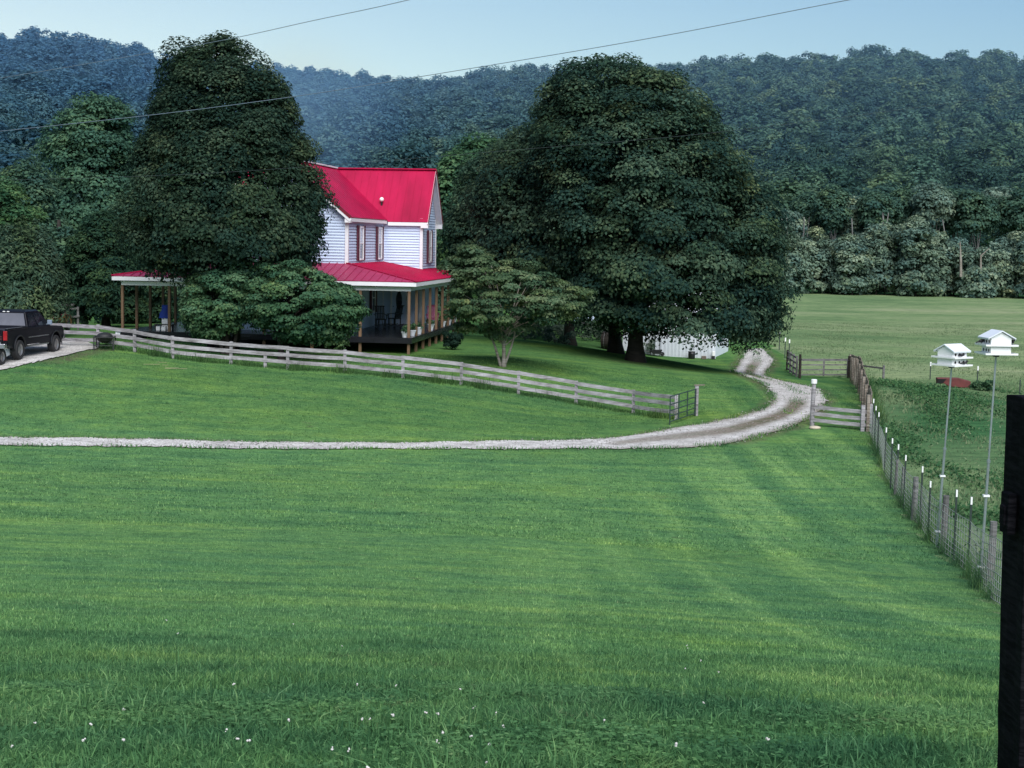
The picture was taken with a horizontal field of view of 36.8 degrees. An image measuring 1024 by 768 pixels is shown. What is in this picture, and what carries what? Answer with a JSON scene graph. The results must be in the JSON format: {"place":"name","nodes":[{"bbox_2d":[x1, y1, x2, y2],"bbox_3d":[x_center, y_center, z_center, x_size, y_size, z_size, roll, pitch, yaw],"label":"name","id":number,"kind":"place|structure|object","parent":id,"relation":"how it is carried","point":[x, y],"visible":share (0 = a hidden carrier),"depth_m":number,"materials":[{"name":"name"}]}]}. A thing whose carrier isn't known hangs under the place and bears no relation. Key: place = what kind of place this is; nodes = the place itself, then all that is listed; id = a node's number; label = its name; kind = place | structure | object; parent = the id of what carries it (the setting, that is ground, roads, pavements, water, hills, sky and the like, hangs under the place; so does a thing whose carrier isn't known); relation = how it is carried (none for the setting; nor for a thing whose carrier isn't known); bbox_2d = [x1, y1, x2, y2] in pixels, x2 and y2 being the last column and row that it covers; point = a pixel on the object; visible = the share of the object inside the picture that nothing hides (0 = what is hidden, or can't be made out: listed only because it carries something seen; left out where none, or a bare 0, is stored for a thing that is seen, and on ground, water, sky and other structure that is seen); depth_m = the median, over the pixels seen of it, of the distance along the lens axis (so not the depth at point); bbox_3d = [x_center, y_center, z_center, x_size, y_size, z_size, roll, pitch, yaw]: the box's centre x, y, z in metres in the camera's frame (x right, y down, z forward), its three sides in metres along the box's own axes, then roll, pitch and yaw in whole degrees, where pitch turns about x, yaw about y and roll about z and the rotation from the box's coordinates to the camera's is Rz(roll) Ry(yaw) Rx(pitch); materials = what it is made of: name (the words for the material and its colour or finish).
{"place":"outdoors","nodes":[
{"label":"outdoors","id":0,"kind":"place"},
{"bbox_2d":[2,0,407,77],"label":"power line","id":1,"kind":"object","parent":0,"point":[215,41],"visible":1,"depth_m":49.40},
{"bbox_2d":[4,0,847,130],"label":"power line","id":2,"kind":"object","parent":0,"point":[456,70],"visible":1,"depth_m":45.30,"materials":[{"name":"metal"}]},
{"bbox_2d":[0,622,998,767],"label":"grass","id":3,"kind":"structure","parent":0,"point":[979,701],"depth_m":6.92,"materials":[{"name":"plant"}]},
{"bbox_2d":[0,286,1000,767],"bbox_3d":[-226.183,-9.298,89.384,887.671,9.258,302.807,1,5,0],"label":"lawn","id":4,"kind":"structure","parent":0,"point":[586,354],"depth_m":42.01,"materials":[{"name":"plant"}]},
{"bbox_2d":[0,175,50,241],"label":"broadleaf tree","id":5,"kind":"object","parent":4,"relation":"on","point":[9,196],"visible":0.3,"depth_m":78.75,"materials":[{"name":"green plant"}]},
{"bbox_2d":[0,156,72,232],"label":"woodland tree","id":6,"kind":"object","parent":4,"relation":"on","point":[40,186],"visible":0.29,"depth_m":128.04,"materials":[{"name":"green plant"}]},
{"bbox_2d":[0,215,75,334],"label":"weeping tree","id":7,"kind":"object","parent":4,"relation":"on","point":[33,275],"visible":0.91,"depth_m":73.93,"materials":[{"name":"green plant"}]},
{"bbox_2d":[0,341,95,369],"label":"gravel parking","id":8,"kind":"structure","parent":4,"relation":"on","point":[32,354],"depth_m":66.16,"materials":[{"name":"gravel"}]},
{"bbox_2d":[0,342,10,364],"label":"parked car","id":9,"kind":"object","parent":8,"relation":"on","point":[4,353],"visible":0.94,"depth_m":62.38,"materials":[{"name":"white paint"}]},
{"bbox_2d":[0,309,64,358],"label":"pickup truck","id":10,"kind":"object","parent":8,"relation":"on","point":[21,330],"visible":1,"depth_m":64.14,"materials":[{"name":"black paint"}]},
{"bbox_2d":[44,220,77,259],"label":"woodland tree","id":11,"kind":"object","parent":4,"relation":"on","point":[59,234],"visible":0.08,"depth_m":116.83,"materials":[{"name":"green plant"}]},
{"bbox_2d":[52,311,71,329],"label":"shrub","id":12,"kind":"object","parent":4,"relation":"on","point":[68,321],"visible":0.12,"depth_m":81.98,"materials":[{"name":"green plant"}]},
{"bbox_2d":[61,304,79,329],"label":"rail fence","id":13,"kind":"object","parent":4,"relation":"on","point":[78,315],"visible":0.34,"depth_m":86.25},
{"bbox_2d":[29,91,139,230],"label":"tall tree","id":14,"kind":"object","parent":4,"relation":"on","point":[87,154],"visible":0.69,"depth_m":146.09,"materials":[{"name":"green plant"}]},
{"bbox_2d":[60,210,148,326],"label":"cedar tree","id":15,"kind":"object","parent":4,"relation":"on","point":[93,261],"visible":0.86,"depth_m":90.60,"materials":[{"name":"green plant"}]},
{"bbox_2d":[93,332,115,349],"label":"fire pit","id":16,"kind":"object","parent":4,"relation":"on","point":[104,337],"visible":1,"depth_m":66.81,"materials":[{"name":"metal"}]},
{"bbox_2d":[107,177,155,230],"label":"woodland tree","id":17,"kind":"object","parent":4,"relation":"on","point":[128,186],"visible":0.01,"depth_m":132.71,"materials":[{"name":"green plant"}]},
{"bbox_2d":[94,227,181,323],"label":"cedar tree","id":18,"kind":"object","parent":4,"relation":"on","point":[156,304],"visible":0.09,"depth_m":98.97,"materials":[{"name":"green plant"}]},
{"bbox_2d":[156,248,215,305],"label":"woodland tree","id":19,"kind":"object","parent":4,"relation":"on","point":[179,293],"visible":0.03,"depth_m":125.16,"materials":[{"name":"green plant"}]},
{"bbox_2d":[177,253,257,354],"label":"dogwood tree","id":20,"kind":"object","parent":4,"relation":"on","point":[219,319],"visible":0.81,"depth_m":68.46,"materials":[{"name":"green plant"}]},
{"bbox_2d":[110,29,339,349],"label":"shade tree","id":21,"kind":"object","parent":4,"relation":"on","point":[183,234],"visible":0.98,"depth_m":68.65,"materials":[{"name":"green plant"}]},
{"bbox_2d":[111,160,459,353],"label":"farmhouse","id":22,"kind":"object","parent":4,"relation":"on","point":[384,225],"visible":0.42,"depth_m":84.03,"materials":[{"name":"white"}]},
{"bbox_2d":[159,305,167,329],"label":"draped stand","id":23,"kind":"object","parent":22,"relation":"on","point":[163,314],"visible":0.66,"depth_m":77.67,"materials":[{"name":"blue fabric"}]},
{"bbox_2d":[360,226,363,259],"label":"window","id":24,"kind":"structure","parent":22,"relation":"in","point":[361,227],"depth_m":81.24,"materials":[{"name":"white glass"}]},
{"bbox_2d":[372,286,375,312],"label":"window","id":25,"kind":"structure","parent":22,"relation":"in","point":[373,292],"depth_m":84.60,"materials":[{"name":"black glass"}]},
{"bbox_2d":[373,306,386,326],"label":"rocking chair","id":26,"kind":"object","parent":22,"relation":"on","point":[380,313],"visible":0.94,"depth_m":83.91,"materials":[{"name":"black wood"}]},
{"bbox_2d":[378,227,382,258],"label":"window","id":27,"kind":"structure","parent":22,"relation":"in","point":[380,228],"depth_m":85.89,"materials":[{"name":"white glass"}]},
{"bbox_2d":[387,305,404,325],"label":"rocking chair","id":28,"kind":"object","parent":22,"relation":"on","point":[397,315],"visible":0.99,"depth_m":85.08,"materials":[{"name":"black wood"}]},
{"bbox_2d":[390,286,407,323],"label":"door","id":29,"kind":"structure","parent":22,"relation":"in","point":[396,297],"depth_m":87.20,"materials":[{"name":"white"}]},
{"bbox_2d":[401,324,406,337],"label":"flower pot","id":30,"kind":"object","parent":22,"relation":"on","point":[404,332],"visible":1,"depth_m":75.13,"materials":[{"name":"white ceramic"}]},
{"bbox_2d":[410,323,417,335],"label":"flower pot","id":31,"kind":"object","parent":22,"relation":"on","point":[412,327],"visible":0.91,"depth_m":76.59,"materials":[{"name":"white ceramic"}]},
{"bbox_2d":[429,231,431,262],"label":"window","id":32,"kind":"structure","parent":22,"relation":"in","point":[430,232],"depth_m":89.19,"materials":[{"name":"white glass"}]},
{"bbox_2d":[426,306,438,319],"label":"rocking chair","id":33,"kind":"object","parent":22,"relation":"on","point":[432,313],"visible":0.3,"depth_m":84.99,"materials":[{"name":"paint"}]},
{"bbox_2d":[236,258,371,359],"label":"dogwood tree","id":34,"kind":"object","parent":4,"relation":"on","point":[334,313],"visible":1,"depth_m":67.98,"materials":[{"name":"green plant"}]},
{"bbox_2d":[52,323,677,419],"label":"board fence","id":35,"kind":"object","parent":4,"relation":"on","point":[288,355],"visible":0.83,"depth_m":66.17,"materials":[{"name":"wood"}]},
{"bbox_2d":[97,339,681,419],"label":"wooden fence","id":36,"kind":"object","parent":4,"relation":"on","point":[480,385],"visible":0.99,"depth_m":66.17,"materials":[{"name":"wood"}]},
{"bbox_2d":[11,620,769,767],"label":"clover blossoms","id":37,"kind":"object","parent":4,"relation":"on","point":[249,740],"visible":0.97,"depth_m":5.65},
{"bbox_2d":[0,348,828,448],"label":"gravel drive","id":38,"kind":"structure","parent":4,"relation":"on","point":[716,431],"depth_m":55.37,"materials":[{"name":"gravel"}]},
{"bbox_2d":[5,349,825,449],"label":"gravel stones","id":39,"kind":"object","parent":38,"relation":"on","point":[789,382],"visible":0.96,"depth_m":54.35,"materials":[{"name":"gravel"}]},
{"bbox_2d":[3,347,833,450],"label":"drive edge grass","id":40,"kind":"structure","parent":4,"relation":"on","point":[771,396],"depth_m":54.37,"materials":[{"name":"plant"}]},
{"bbox_2d":[436,254,451,310],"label":"woodland tree","id":41,"kind":"object","parent":4,"relation":"on","point":[439,297],"visible":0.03,"depth_m":137.64,"materials":[{"name":"green plant"}]},
{"bbox_2d":[441,331,463,349],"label":"shrub","id":42,"kind":"object","parent":4,"relation":"on","point":[452,340],"visible":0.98,"depth_m":78.75,"materials":[{"name":"green plant"}]},
{"bbox_2d":[434,148,477,265],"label":"woodland tree","id":43,"kind":"object","parent":4,"relation":"on","point":[447,168],"visible":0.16,"depth_m":115.81,"materials":[{"name":"green plant"}]},
{"bbox_2d":[450,131,499,157],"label":"woodland tree","id":44,"kind":"object","parent":4,"relation":"on","point":[479,144],"visible":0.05,"depth_m":122.98,"materials":[{"name":"green plant"}]},
{"bbox_2d":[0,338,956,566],"bbox_3d":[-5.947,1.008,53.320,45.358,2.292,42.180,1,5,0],"label":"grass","id":45,"kind":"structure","parent":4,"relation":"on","point":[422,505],"depth_m":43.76,"materials":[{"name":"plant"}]},
{"bbox_2d":[0,679,997,767],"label":"clover leaves","id":46,"kind":"object","parent":4,"relation":"on","point":[549,737],"visible":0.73,"depth_m":6.28,"materials":[{"name":"green plant"}]},
{"bbox_2d":[436,137,593,345],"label":"maple tree","id":47,"kind":"object","parent":4,"relation":"on","point":[456,232],"visible":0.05,"depth_m":97.53,"materials":[{"name":"green plant"}]},
{"bbox_2d":[437,244,596,366],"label":"dogwood tree","id":48,"kind":"object","parent":4,"relation":"on","point":[468,268],"visible":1,"depth_m":68.71,"materials":[{"name":"green plant"}]},
{"bbox_2d":[513,318,607,344],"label":"garden growth","id":49,"kind":"object","parent":4,"relation":"on","point":[547,331],"visible":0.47,"depth_m":103.83,"materials":[{"name":"plant"}]},
{"bbox_2d":[459,98,679,353],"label":"maple tree","id":50,"kind":"object","parent":4,"relation":"on","point":[499,196],"visible":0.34,"depth_m":83.15,"materials":[{"name":"green plant"}]},
{"bbox_2d":[601,331,621,348],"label":"round bale","id":51,"kind":"object","parent":4,"relation":"on","point":[604,340],"visible":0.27,"depth_m":100.36,"materials":[{"name":"brown plant"}]},
{"bbox_2d":[643,339,656,354],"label":"weed clump","id":52,"kind":"object","parent":4,"relation":"on","point":[651,346],"visible":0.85,"depth_m":100.11,"materials":[{"name":"green plant"}]},
{"bbox_2d":[644,349,663,355],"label":"wheelbarrow","id":53,"kind":"object","parent":4,"relation":"on","point":[660,352],"visible":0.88,"depth_m":99.61,"materials":[{"name":"black metal"}]},
{"bbox_2d":[520,52,802,362],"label":"maple tree","id":54,"kind":"object","parent":4,"relation":"on","point":[700,183],"visible":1,"depth_m":77.95,"materials":[{"name":"green plant"}]},
{"bbox_2d":[623,293,730,358],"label":"white barn","id":55,"kind":"structure","parent":4,"relation":"on","point":[672,349],"depth_m":100.01,"materials":[{"name":"metal"}]},
{"bbox_2d":[694,384,704,415],"bbox_3d":[7.749,0.713,63.855,0.445,1.402,0.175,1,5,0],"label":"gate post","id":56,"kind":"object","parent":4,"relation":"on","point":[697,391],"visible":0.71,"depth_m":63.79,"materials":[{"name":"grey wood"}]},
{"bbox_2d":[669,389,696,424],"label":"tube gate","id":57,"kind":"structure","parent":56,"relation":"attached to","point":[678,402],"depth_m":61.94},
{"bbox_2d":[786,350,797,376],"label":"gate","id":58,"kind":"structure","parent":4,"relation":"on","point":[795,373],"depth_m":90.75,"materials":[{"name":"wood"}]},
{"bbox_2d":[798,354,801,377],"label":"gate post","id":59,"kind":"object","parent":4,"relation":"on","point":[800,364],"visible":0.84,"depth_m":87.81,"materials":[{"name":"grey wood"}]},
{"bbox_2d":[810,379,872,431],"bbox_3d":[12.712,0.866,59.496,2.435,1.976,0.312,4,6,26],"label":"stub fence","id":60,"kind":"object","parent":4,"relation":"on","point":[861,418],"visible":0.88,"depth_m":59.56,"materials":[{"name":"white paint"}]},
{"bbox_2d":[849,354,871,431],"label":"plank fence","id":61,"kind":"object","parent":4,"relation":"on","point":[858,374],"visible":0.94,"depth_m":68.43,"materials":[{"name":"wood"}]},
{"bbox_2d":[861,419,1001,602],"bbox_3d":[10.822,2.243,41.118,1.843,2.661,32.066,2,5,8],"label":"wire fence","id":62,"kind":"object","parent":4,"relation":"on","point":[968,573],"visible":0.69,"depth_m":34.85,"materials":[{"name":"metal"}]},
{"bbox_2d":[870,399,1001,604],"bbox_3d":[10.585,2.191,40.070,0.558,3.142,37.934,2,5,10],"label":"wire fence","id":63,"kind":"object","parent":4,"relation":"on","point":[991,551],"visible":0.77,"depth_m":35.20,"materials":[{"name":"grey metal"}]},
{"bbox_2d":[931,343,972,545],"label":"bird house","id":64,"kind":"structure","parent":4,"relation":"on","point":[948,356],"depth_m":35.16,"materials":[{"name":"white paint"}]},
{"bbox_2d":[997,395,1023,767],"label":"tarred post","id":65,"kind":"object","parent":4,"relation":"on","point":[1011,704],"visible":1,"depth_m":3.75,"materials":[{"name":"wood"}]},
{"bbox_2d":[0,0,1023,80],"label":"sky","id":66,"kind":"structure","parent":0,"point":[410,38],"materials":[{"name":"blue"}]},
{"bbox_2d":[19,86,1023,297],"bbox_3d":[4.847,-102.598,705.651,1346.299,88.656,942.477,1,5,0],"label":"hills","id":67,"kind":"structure","parent":0,"point":[986,242],"depth_m":254.87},
{"bbox_2d":[0,25,1023,257],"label":"hillside forest","id":68,"kind":"object","parent":67,"relation":"on","point":[964,143],"visible":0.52,"depth_m":467.06,"materials":[{"name":"green plant"}]},
{"bbox_2d":[780,208,808,289],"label":"hedgerow tree","id":69,"kind":"object","parent":67,"relation":"on","point":[800,226],"visible":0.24,"depth_m":248.75,"materials":[{"name":"green plant"}]},
{"bbox_2d":[788,192,825,289],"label":"hedgerow tree","id":70,"kind":"object","parent":67,"relation":"on","point":[801,204],"visible":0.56,"depth_m":253.29,"materials":[{"name":"green plant"}]},
{"bbox_2d":[810,183,852,241],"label":"hedgerow tree","id":71,"kind":"object","parent":67,"relation":"on","point":[831,212],"visible":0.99,"depth_m":249.06,"materials":[{"name":"green plant"}]},
{"bbox_2d":[814,238,849,293],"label":"hedgerow shrub","id":72,"kind":"object","parent":67,"relation":"on","point":[831,292],"visible":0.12,"depth_m":239.51,"materials":[{"name":"green plant"}]},
{"bbox_2d":[836,195,871,236],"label":"hedgerow tree","id":73,"kind":"object","parent":67,"relation":"on","point":[857,228],"visible":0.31,"depth_m":253.46,"materials":[{"name":"green plant"}]},
{"bbox_2d":[855,191,903,292],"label":"hedgerow tree","id":74,"kind":"object","parent":67,"relation":"on","point":[874,207],"visible":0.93,"depth_m":248.79,"materials":[{"name":"green plant"}]},
{"bbox_2d":[872,222,917,294],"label":"hedgerow shrub","id":75,"kind":"object","parent":67,"relation":"on","point":[891,227],"visible":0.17,"depth_m":238.70,"materials":[{"name":"green plant"}]},
{"bbox_2d":[889,186,920,227],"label":"hedgerow tree","id":76,"kind":"object","parent":67,"relation":"on","point":[902,196],"visible":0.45,"depth_m":253.48,"materials":[{"name":"green plant"}]},
{"bbox_2d":[908,181,956,237],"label":"hedgerow tree","id":77,"kind":"object","parent":67,"relation":"on","point":[932,205],"visible":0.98,"depth_m":248.80,"materials":[{"name":"green plant"}]},
{"bbox_2d":[931,187,971,292],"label":"hedgerow tree","id":78,"kind":"object","parent":67,"relation":"on","point":[953,219],"visible":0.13,"depth_m":254.10,"materials":[{"name":"green plant"}]},
{"bbox_2d":[937,237,971,295],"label":"hedgerow shrub","id":79,"kind":"object","parent":67,"relation":"on","point":[959,240],"visible":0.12,"depth_m":239.57,"materials":[{"name":"green plant"}]},
{"bbox_2d":[950,188,1001,262],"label":"hedgerow tree","id":80,"kind":"object","parent":67,"relation":"on","point":[976,210],"visible":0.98,"depth_m":248.75,"materials":[{"name":"green plant"}]},
{"bbox_2d":[980,186,1016,240],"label":"hedgerow tree","id":81,"kind":"object","parent":67,"relation":"on","point":[997,192],"visible":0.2,"depth_m":253.36,"materials":[{"name":"green plant"}]},
{"bbox_2d":[993,231,1023,296],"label":"hedgerow shrub","id":82,"kind":"object","parent":67,"relation":"on","point":[1010,241],"visible":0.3,"depth_m":239.78,"materials":[{"name":"green plant"}]},
{"bbox_2d":[994,187,1023,235],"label":"hedgerow tree","id":83,"kind":"object","parent":67,"relation":"on","point":[1014,210],"visible":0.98,"depth_m":249.07,"materials":[{"name":"green plant"}]},
{"bbox_2d":[22,92,1023,179],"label":"power line","id":84,"kind":"object","parent":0,"point":[559,146],"visible":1,"depth_m":49.52,"materials":[{"name":"metal"}]},
{"bbox_2d":[688,351,694,358],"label":"barrel","id":85,"kind":"object","parent":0,"point":[691,354],"visible":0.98,"depth_m":99.02,"materials":[{"name":"black metal"}]},
{"bbox_2d":[768,293,1023,613],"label":"pasture","id":86,"kind":"structure","parent":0,"point":[910,311],"depth_m":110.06,"materials":[{"name":"plant"}]},
{"bbox_2d":[777,232,815,292],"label":"hedgerow shrub","id":87,"kind":"object","parent":86,"relation":"on","point":[799,257],"visible":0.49,"depth_m":233.39,"materials":[{"name":"green plant"}]},
{"bbox_2d":[794,226,836,293],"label":"tree","id":88,"kind":"object","parent":86,"relation":"on","point":[817,242],"visible":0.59,"depth_m":236.47,"materials":[{"name":"green plant"}]},
{"bbox_2d":[798,358,847,375],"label":"corral gate","id":89,"kind":"structure","parent":86,"relation":"on","point":[823,364],"depth_m":90.02,"materials":[{"name":"wood"}]},
{"bbox_2d":[829,233,876,294],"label":"hedgerow shrub","id":90,"kind":"object","parent":86,"relation":"on","point":[850,252],"visible":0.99,"depth_m":233.64,"materials":[{"name":"green plant"}]},
{"bbox_2d":[848,366,894,430],"bbox_3d":[17.096,-0.064,74.948,2.140,2.274,32.560,2,5,11],"label":"wire fence","id":91,"kind":"object","parent":86,"relation":"on","point":[877,402],"visible":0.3,"depth_m":64.57,"materials":[{"name":"metal"}]},
{"bbox_2d":[863,365,884,378],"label":"rail fence","id":92,"kind":"object","parent":86,"relation":"on","point":[883,371],"visible":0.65,"depth_m":89.11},
{"bbox_2d":[848,223,903,294],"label":"hedgerow shrub","id":93,"kind":"object","parent":86,"relation":"on","point":[877,242],"visible":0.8,"depth_m":236.06,"materials":[{"name":"green plant"}]},
{"bbox_2d":[891,215,940,295],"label":"hedgerow shrub","id":94,"kind":"object","parent":86,"relation":"on","point":[914,243],"visible":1,"depth_m":233.46,"materials":[{"name":"green plant"}]},
{"bbox_2d":[910,230,959,296],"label":"hedgerow shrub","id":95,"kind":"object","parent":86,"relation":"on","point":[946,255],"visible":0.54,"depth_m":236.25,"materials":[{"name":"green plant"}]},
{"bbox_2d":[869,377,1022,559],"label":"pasture weeds","id":96,"kind":"object","parent":86,"relation":"on","point":[900,384],"visible":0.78,"depth_m":61.13,"materials":[{"name":"plant"}]},
{"bbox_2d":[936,377,970,387],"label":"trough","id":97,"kind":"object","parent":86,"relation":"on","point":[959,382],"visible":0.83,"depth_m":83.90,"materials":[{"name":"red metal"}]},
{"bbox_2d":[953,246,1000,297],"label":"hedgerow shrub","id":98,"kind":"object","parent":86,"relation":"on","point":[973,281],"visible":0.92,"depth_m":233.77,"materials":[{"name":"green plant"}]},
{"bbox_2d":[959,243,961,276],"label":"dead snag","id":99,"kind":"object","parent":98,"relation":"in","point":[960,270],"visible":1,"depth_m":232.07,"materials":[{"name":"wood"}]},
{"bbox_2d":[976,380,992,391],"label":"weed clump","id":100,"kind":"object","parent":86,"relation":"on","point":[985,385],"visible":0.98,"depth_m":81.75,"materials":[{"name":"green plant"}]},
{"bbox_2d":[974,329,1018,575],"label":"bird house","id":101,"kind":"structure","parent":86,"relation":"on","point":[996,343],"depth_m":28.44,"materials":[{"name":"white paint"}]},
{"bbox_2d":[980,241,1023,297],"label":"hedgerow shrub","id":102,"kind":"object","parent":86,"relation":"on","point":[1002,259],"visible":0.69,"depth_m":236.25,"materials":[{"name":"green plant"}]},
{"bbox_2d":[1011,232,1023,298],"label":"hedgerow shrub","id":103,"kind":"object","parent":86,"relation":"on","point":[1019,285],"visible":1,"depth_m":235.16,"materials":[{"name":"green plant"}]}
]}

